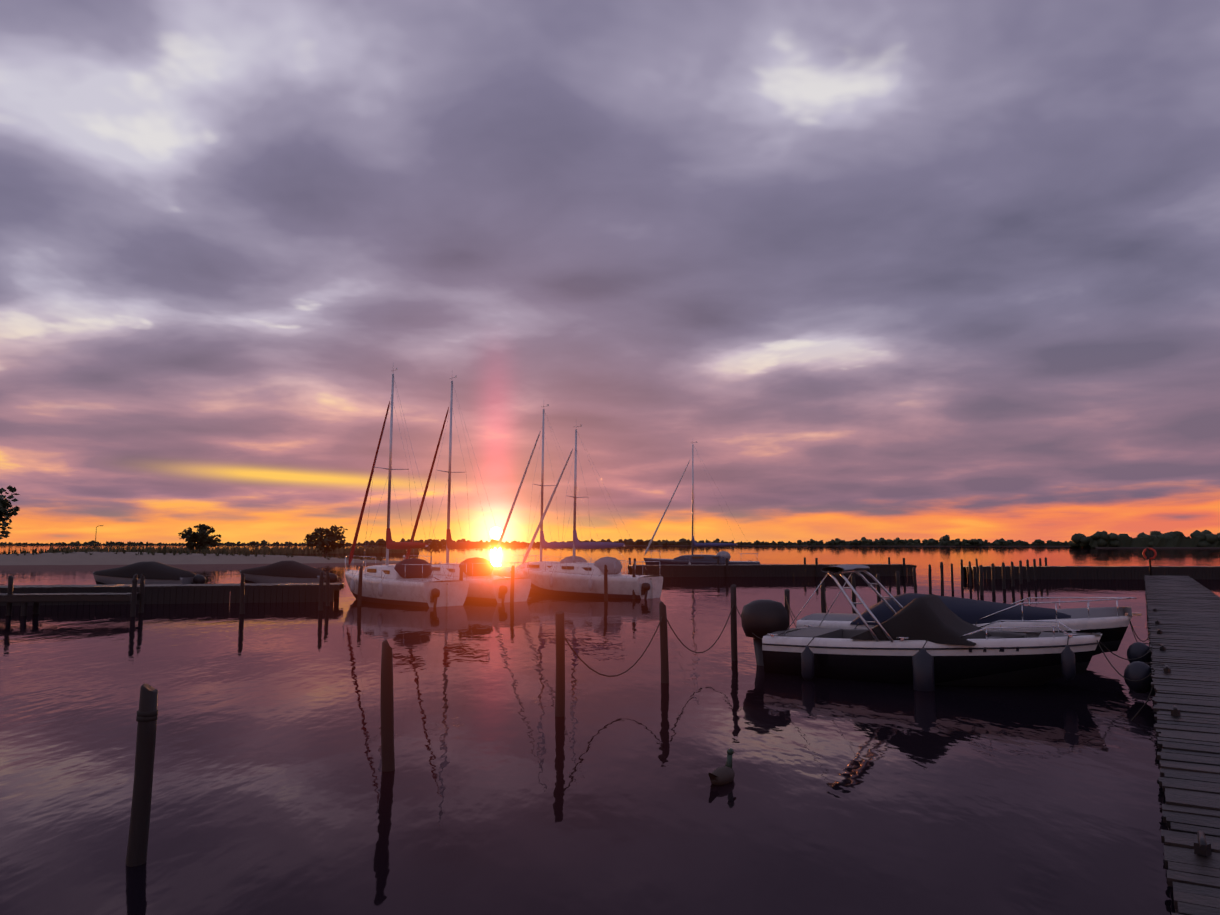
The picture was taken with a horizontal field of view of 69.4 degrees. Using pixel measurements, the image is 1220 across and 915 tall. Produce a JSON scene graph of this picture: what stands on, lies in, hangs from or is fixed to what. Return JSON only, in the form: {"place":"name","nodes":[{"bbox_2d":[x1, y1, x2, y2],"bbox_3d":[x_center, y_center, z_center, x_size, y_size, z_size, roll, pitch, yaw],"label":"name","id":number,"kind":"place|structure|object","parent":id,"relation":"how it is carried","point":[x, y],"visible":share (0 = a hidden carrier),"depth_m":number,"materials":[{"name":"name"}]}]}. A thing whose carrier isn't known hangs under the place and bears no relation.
{"place":"outdoors","nodes":[
{"label":"outdoors","id":0,"kind":"place"},
{"bbox_2d":[0,545,1219,914],"bbox_3d":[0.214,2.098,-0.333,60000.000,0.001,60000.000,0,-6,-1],"label":"lake water","id":1,"kind":"structure","parent":0,"point":[500,789],"depth_m":8.63,"materials":[{"name":"purple liquid"}]},
{"bbox_2d":[6,575,13,615],"bbox_3d":[-17.922,4.860,26.203,0.147,2.684,0.177,-5,-8,43],"label":"pile","id":2,"kind":"object","parent":1,"relation":"in","point":[10,592],"visible":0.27,"depth_m":26.25,"materials":[{"name":"brown wood"}]},
{"bbox_2d":[0,593,140,615],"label":"finger","id":3,"kind":"object","parent":1,"relation":"on","point":[23,599],"visible":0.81,"depth_m":26.18},
{"bbox_2d":[130,574,137,616],"bbox_3d":[-14.008,4.799,25.896,0.198,2.748,0.155,-1,-6,14],"label":"pile","id":4,"kind":"object","parent":1,"relation":"in","point":[133,596],"visible":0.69,"depth_m":25.93,"materials":[{"name":"brown wood"}]},
{"bbox_2d":[125,683,157,866],"bbox_3d":[-3.190,2.867,5.854,0.252,2.683,0.146,0,-6,-1],"label":"mooring pile","id":5,"kind":"object","parent":1,"relation":"in","point":[146,720],"visible":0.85,"depth_m":5.89,"materials":[{"name":"brown wood"}]},
{"bbox_2d":[138,574,144,612],"bbox_3d":[-14.485,4.939,27.138,0.187,2.713,0.146,2,-6,-16],"label":"pile","id":6,"kind":"object","parent":1,"relation":"in","point":[141,592],"visible":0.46,"depth_m":27.18,"materials":[{"name":"brown wood"}]},
{"bbox_2d":[93,561,205,584],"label":"covered boat","id":7,"kind":"object","parent":1,"relation":"on","point":[153,572],"visible":0.62,"depth_m":40.38,"materials":[{"name":"grey fabric"}]},
{"bbox_2d":[0,583,343,605],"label":"dock","id":8,"kind":"object","parent":1,"relation":"in","point":[216,593],"visible":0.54,"depth_m":31.66,"materials":[{"name":"brown wood"}]},
{"bbox_2d":[0,540,375,544],"bbox_3d":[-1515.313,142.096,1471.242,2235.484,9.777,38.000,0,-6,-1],"label":"treeline","id":9,"kind":"object","parent":1,"relation":"on","point":[92,542],"visible":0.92,"depth_m":1478.46,"materials":[{"name":"green plant"}]},
{"bbox_2d":[0,552,399,564],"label":"sand spit","id":10,"kind":"structure","parent":1,"relation":"on","point":[100,558],"depth_m":93.19,"materials":[{"name":"beige sand"}]},
{"bbox_2d":[0,485,19,538],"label":"tree","id":11,"kind":"object","parent":10,"relation":"on","point":[5,504],"visible":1,"depth_m":102.69,"materials":[{"name":"green plant"}]},
{"bbox_2d":[0,542,383,560],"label":"spit grass tufts","id":12,"kind":"object","parent":10,"relation":"on","point":[174,551],"visible":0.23,"depth_m":97.11,"materials":[{"name":"green plant"}]},
{"bbox_2d":[178,524,220,552],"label":"spit bush","id":13,"kind":"object","parent":10,"relation":"on","point":[202,538],"visible":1,"depth_m":114.10,"materials":[{"name":"green plant"}]},
{"bbox_2d":[304,525,347,555],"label":"spit bush","id":14,"kind":"object","parent":10,"relation":"on","point":[329,537],"visible":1,"depth_m":121.58,"materials":[{"name":"green plant"}]},
{"bbox_2d":[41,546,418,553],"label":"reed belt","id":15,"kind":"object","parent":1,"relation":"on","point":[312,550],"visible":0.42,"depth_m":186.36,"materials":[{"name":"plant"}]},
{"bbox_2d":[240,572,244,613],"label":"pile","id":16,"kind":"object","parent":1,"relation":"in","point":[242,591],"visible":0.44,"depth_m":26.80,"materials":[{"name":"brown wood"}]},
{"bbox_2d":[240,561,337,583],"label":"covered boat","id":17,"kind":"object","parent":1,"relation":"on","point":[287,572],"visible":0.65,"depth_m":42.47,"materials":[{"name":"grey fabric"}]},
{"bbox_2d":[318,571,323,610],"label":"pile","id":18,"kind":"object","parent":1,"relation":"in","point":[321,591],"visible":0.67,"depth_m":28.19,"materials":[{"name":"brown wood"}]},
{"bbox_2d":[326,571,329,605],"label":"pile","id":19,"kind":"object","parent":1,"relation":"in","point":[327,589],"visible":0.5,"depth_m":30.20,"materials":[{"name":"brown wood"}]},
{"bbox_2d":[357,566,362,605],"bbox_3d":[-8.578,5.167,30.206,0.150,2.855,0.165,-5,-8,43],"label":"mooring post","id":20,"kind":"object","parent":1,"relation":"in","point":[360,586],"visible":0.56,"depth_m":30.23,"materials":[{"name":"brown wood"}]},
{"bbox_2d":[380,640,394,771],"bbox_3d":[-2.074,3.088,8.294,0.221,2.716,0.135,5,-8,-44],"label":"mooring pile","id":21,"kind":"object","parent":1,"relation":"in","point":[387,728],"visible":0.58,"depth_m":8.29,"materials":[{"name":"brown wood"}]},
{"bbox_2d":[345,368,468,606],"bbox_3d":[-7.977,1.021,33.093,2.896,9.510,7.838,5,-8,-42],"label":"sailboat","id":22,"kind":"object","parent":1,"relation":"on","point":[412,582],"visible":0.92,"depth_m":31.40,"materials":[{"name":"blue plastic"}]},
{"bbox_2d":[423,539,443,555],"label":"spit bush","id":23,"kind":"object","parent":1,"relation":"on","point":[434,543],"visible":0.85,"depth_m":133.45,"materials":[{"name":"green plant"}]},
{"bbox_2d":[459,566,462,580],"bbox_3d":[-5.317,5.285,31.397,0.150,2.852,0.166,-5,-8,43],"label":"mooring post","id":24,"kind":"object","parent":1,"relation":"in","point":[461,574],"visible":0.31,"depth_m":31.46,"materials":[{"name":"brown wood"}]},
{"bbox_2d":[403,375,531,602],"bbox_3d":[-6.070,1.171,35.212,2.896,9.624,7.838,5,-8,-44],"label":"sailboat","id":25,"kind":"object","parent":1,"relation":"on","point":[486,584],"visible":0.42,"depth_m":33.54,"materials":[{"name":"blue plastic"}]},
{"bbox_2d":[510,565,513,603],"bbox_3d":[-3.498,5.285,31.438,0.147,2.861,0.158,-5,-8,43],"label":"mooring post","id":26,"kind":"object","parent":1,"relation":"in","point":[512,587],"visible":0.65,"depth_m":31.46,"materials":[{"name":"brown wood"}]},
{"bbox_2d":[492,404,625,592],"bbox_3d":[-2.580,1.841,39.339,8.038,9.096,2.964,-5,-7,40],"label":"sailboat","id":27,"kind":"object","parent":1,"relation":"on","point":[499,570],"visible":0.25,"depth_m":39.53,"materials":[{"name":"grey plastic"}]},
{"bbox_2d":[555,611,564,716],"bbox_3d":[-0.626,3.309,10.898,0.127,2.784,0.142,-5,-8,43],"label":"mooring pile","id":28,"kind":"object","parent":1,"relation":"in","point":[560,668],"visible":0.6,"depth_m":10.94,"materials":[{"name":"brown wood"}]},
{"bbox_2d":[521,424,662,598],"bbox_3d":[-1.033,2.229,36.845,7.438,7.837,2.759,-4,-7,38],"label":"sailboat","id":29,"kind":"object","parent":1,"relation":"on","point":[580,579],"visible":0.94,"depth_m":35.63,"materials":[{"name":"grey plastic"}]},
{"bbox_2d":[604,564,607,600],"bbox_3d":[-0.144,5.411,32.722,0.163,2.862,0.155,0,-6,-1],"label":"mooring post","id":30,"kind":"object","parent":1,"relation":"in","point":[605,584],"visible":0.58,"depth_m":32.73,"materials":[{"name":"brown wood"}]},
{"bbox_2d":[632,564,635,598],"bbox_3d":[0.944,5.545,34.038,0.164,2.849,0.148,2,-6,-16],"label":"mooring post","id":31,"kind":"object","parent":1,"relation":"in","point":[633,575],"visible":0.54,"depth_m":34.07,"materials":[{"name":"brown wood"}]},
{"bbox_2d":[659,601,668,682],"bbox_3d":[0.835,3.588,13.498,0.144,2.736,0.168,0,-6,-1],"label":"mooring pile","id":32,"kind":"object","parent":1,"relation":"in","point":[664,649],"visible":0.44,"depth_m":13.55,"materials":[{"name":"brown wood"}]},
{"bbox_2d":[643,441,759,573],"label":"sailboat","id":33,"kind":"object","parent":1,"relation":"on","point":[705,559],"visible":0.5,"depth_m":64.14,"materials":[{"name":"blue plastic"}]},
{"bbox_2d":[362,535,1070,546],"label":"tree line","id":34,"kind":"object","parent":1,"relation":"on","point":[945,540],"visible":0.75,"depth_m":839.76,"materials":[{"name":"green plant"}]},
{"bbox_2d":[708,748,734,784],"bbox_3d":[1.010,2.798,7.920,0.178,0.294,0.506,-4,-7,33],"label":"swan","id":35,"kind":"object","parent":1,"relation":"on","point":[722,775],"visible":0.96,"depth_m":7.85,"materials":[{"name":"white"}]},
{"bbox_2d":[730,584,737,660],"bbox_3d":[2.299,3.773,16.116,0.176,2.881,0.138,-4,-7,32],"label":"mooring pile","id":36,"kind":"object","parent":1,"relation":"in","point":[734,656],"visible":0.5,"depth_m":16.15,"materials":[{"name":"brown wood"}]},
{"bbox_2d":[628,557,916,576],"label":"dock","id":37,"kind":"object","parent":1,"relation":"in","point":[759,570],"visible":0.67,"depth_m":57.24,"materials":[{"name":"brown wood"}]},
{"bbox_2d":[784,589,789,626],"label":"mooring pile","id":38,"kind":"object","parent":1,"relation":"in","point":[787,592],"visible":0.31,"depth_m":18.77,"materials":[{"name":"brown wood"}]},
{"bbox_2d":[821,581,825,612],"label":"mooring pile","id":39,"kind":"object","parent":1,"relation":"in","point":[823,604],"visible":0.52,"depth_m":21.39,"materials":[{"name":"brown wood"}]},
{"bbox_2d":[851,575,856,613],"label":"mooring pile","id":40,"kind":"object","parent":1,"relation":"in","point":[853,584],"visible":0.35,"depth_m":23.96,"materials":[{"name":"brown wood"}]},
{"bbox_2d":[876,574,880,602],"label":"mooring pile","id":41,"kind":"object","parent":1,"relation":"in","point":[878,587],"visible":0.19,"depth_m":26.58,"materials":[{"name":"brown wood"}]},
{"bbox_2d":[896,571,900,594],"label":"mooring pile","id":42,"kind":"object","parent":1,"relation":"in","point":[898,583],"visible":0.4,"depth_m":29.23,"materials":[{"name":"brown wood"}]},
{"bbox_2d":[913,567,916,592],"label":"mooring pile","id":43,"kind":"object","parent":1,"relation":"in","point":[914,580],"visible":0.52,"depth_m":31.83,"materials":[{"name":"brown wood"}]},
{"bbox_2d":[741,565,1101,690],"bbox_3d":[4.779,3.164,14.290,5.640,2.813,2.878,-3,-7,31],"label":"motorboat","id":44,"kind":"object","parent":1,"relation":"on","point":[927,642],"visible":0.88,"depth_m":13.44,"materials":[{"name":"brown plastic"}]},
{"bbox_2d":[928,564,931,594],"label":"mooring pile","id":45,"kind":"object","parent":1,"relation":"in","point":[930,578],"visible":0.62,"depth_m":34.40,"materials":[{"name":"brown wood"}]},
{"bbox_2d":[940,562,943,594],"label":"mooring pile","id":46,"kind":"object","parent":1,"relation":"in","point":[942,578],"visible":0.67,"depth_m":37.02,"materials":[{"name":"brown wood"}]},
{"bbox_2d":[951,563,953,590],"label":"mooring pile","id":47,"kind":"object","parent":1,"relation":"in","point":[952,583],"visible":0.5,"depth_m":39.61,"materials":[{"name":"brown wood"}]},
{"bbox_2d":[960,559,962,587],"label":"mooring pile","id":48,"kind":"object","parent":1,"relation":"in","point":[961,560],"visible":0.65,"depth_m":42.25,"materials":[{"name":"brown wood"}]},
{"bbox_2d":[796,593,1141,655],"bbox_3d":[6.504,3.391,16.776,6.250,1.616,3.198,-3,-6,29],"label":"boat","id":49,"kind":"object","parent":1,"relation":"on","point":[1110,624],"visible":0.4,"depth_m":15.56,"materials":[{"name":"plastic"}]},
{"bbox_2d":[968,561,971,585],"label":"mooring pile","id":50,"kind":"object","parent":1,"relation":"in","point":[970,577],"visible":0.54,"depth_m":44.85,"materials":[{"name":"brown wood"}]},
{"bbox_2d":[975,558,978,583],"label":"mooring pile","id":51,"kind":"object","parent":1,"relation":"in","point":[977,577],"visible":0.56,"depth_m":47.48,"materials":[{"name":"brown wood"}]},
{"bbox_2d":[979,565,983,594],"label":"pile","id":52,"kind":"object","parent":1,"relation":"on","point":[981,579],"visible":0.52,"depth_m":36.53,"materials":[{"name":"brown wood"}]},
{"bbox_2d":[991,563,994,591],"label":"pile","id":53,"kind":"object","parent":1,"relation":"on","point":[993,575],"visible":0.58,"depth_m":39.07,"materials":[{"name":"brown wood"}]},
{"bbox_2d":[1002,562,1005,588],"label":"pile","id":54,"kind":"object","parent":1,"relation":"on","point":[1003,577],"visible":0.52,"depth_m":41.60,"materials":[{"name":"brown wood"}]},
{"bbox_2d":[1011,561,1014,586],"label":"pile","id":55,"kind":"object","parent":1,"relation":"on","point":[1012,575],"visible":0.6,"depth_m":44.12,"materials":[{"name":"brown wood"}]},
{"bbox_2d":[1019,560,1022,583],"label":"pile","id":56,"kind":"object","parent":1,"relation":"on","point":[1020,572],"visible":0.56,"depth_m":46.66,"materials":[{"name":"brown wood"}]},
{"bbox_2d":[1026,559,1029,581],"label":"pile","id":57,"kind":"object","parent":1,"relation":"in","point":[1027,569],"visible":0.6,"depth_m":49.17,"materials":[{"name":"brown wood"}]},
{"bbox_2d":[1033,559,1036,579],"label":"pile","id":58,"kind":"object","parent":1,"relation":"on","point":[1034,567],"visible":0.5,"depth_m":51.71,"materials":[{"name":"brown wood"}]},
{"bbox_2d":[960,566,1219,579],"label":"breakwater","id":59,"kind":"object","parent":1,"relation":"on","point":[1111,572],"visible":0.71,"depth_m":53.00,"materials":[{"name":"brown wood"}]},
{"bbox_2d":[1068,530,1219,547],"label":"trees","id":60,"kind":"object","parent":1,"relation":"on","point":[1171,539],"visible":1,"depth_m":432.69,"materials":[{"name":"green plant"}]},
{"bbox_2d":[1144,575,1219,914],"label":"jetty","id":61,"kind":"object","parent":1,"relation":"in","point":[1187,614],"visible":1,"depth_m":8.01,"materials":[{"name":"grey wood"}]},
{"bbox_2d":[565,590,1155,720],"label":"mooring lines","id":62,"kind":"object","parent":61,"relation":"on","point":[1132,628],"visible":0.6,"depth_m":13.21,"materials":[{"name":"fabric"}]},
{"bbox_2d":[1142,547,1156,574],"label":"life ring post","id":63,"kind":"object","parent":61,"relation":"on","point":[1150,556],"visible":0.98,"depth_m":46.86,"materials":[{"name":"red plastic"}]},
{"bbox_2d":[1124,608,1211,856],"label":"fenders","id":64,"kind":"object","parent":61,"relation":"on","point":[1138,669],"visible":0.94,"depth_m":12.11,"materials":[{"name":"rubber"}]},
{"bbox_2d":[0,0,1219,543],"label":"sky","id":65,"kind":"structure","parent":0,"point":[921,270],"materials":[{"name":"purple"}]}
]}

